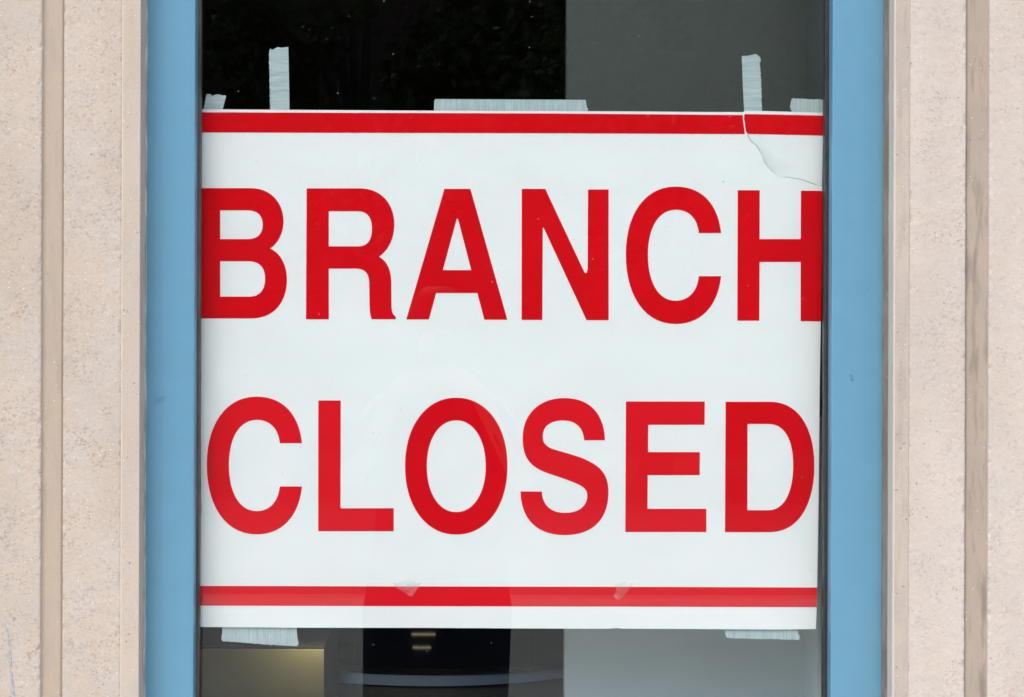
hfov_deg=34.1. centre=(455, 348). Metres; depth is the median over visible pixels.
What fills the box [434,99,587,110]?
tape strip
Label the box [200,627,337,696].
cabinet
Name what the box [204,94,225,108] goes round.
tape strip
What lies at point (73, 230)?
stone wall
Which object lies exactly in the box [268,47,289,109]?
tape strip
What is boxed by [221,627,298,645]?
tape strip
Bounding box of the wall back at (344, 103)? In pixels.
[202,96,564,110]
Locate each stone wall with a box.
[0,0,147,696]
[881,0,1023,696]
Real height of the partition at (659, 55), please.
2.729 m
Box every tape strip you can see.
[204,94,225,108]
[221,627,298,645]
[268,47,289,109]
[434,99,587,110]
[725,629,799,639]
[742,54,761,110]
[790,98,822,112]
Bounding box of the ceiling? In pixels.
[202,0,564,96]
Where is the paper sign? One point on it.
(510, 369)
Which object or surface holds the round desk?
on the floor
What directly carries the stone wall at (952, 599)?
on the plinth
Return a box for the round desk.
[338,628,562,696]
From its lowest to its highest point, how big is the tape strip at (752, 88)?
0.096 m
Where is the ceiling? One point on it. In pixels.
(459, 48)
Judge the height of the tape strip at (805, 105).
0.030 m
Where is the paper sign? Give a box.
[200,109,822,629]
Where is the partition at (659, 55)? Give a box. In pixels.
[563,0,822,696]
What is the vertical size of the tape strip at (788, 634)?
0.029 m
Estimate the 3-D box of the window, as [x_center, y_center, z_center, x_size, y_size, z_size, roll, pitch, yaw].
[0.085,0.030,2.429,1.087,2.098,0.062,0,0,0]
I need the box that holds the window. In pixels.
[145,0,883,696]

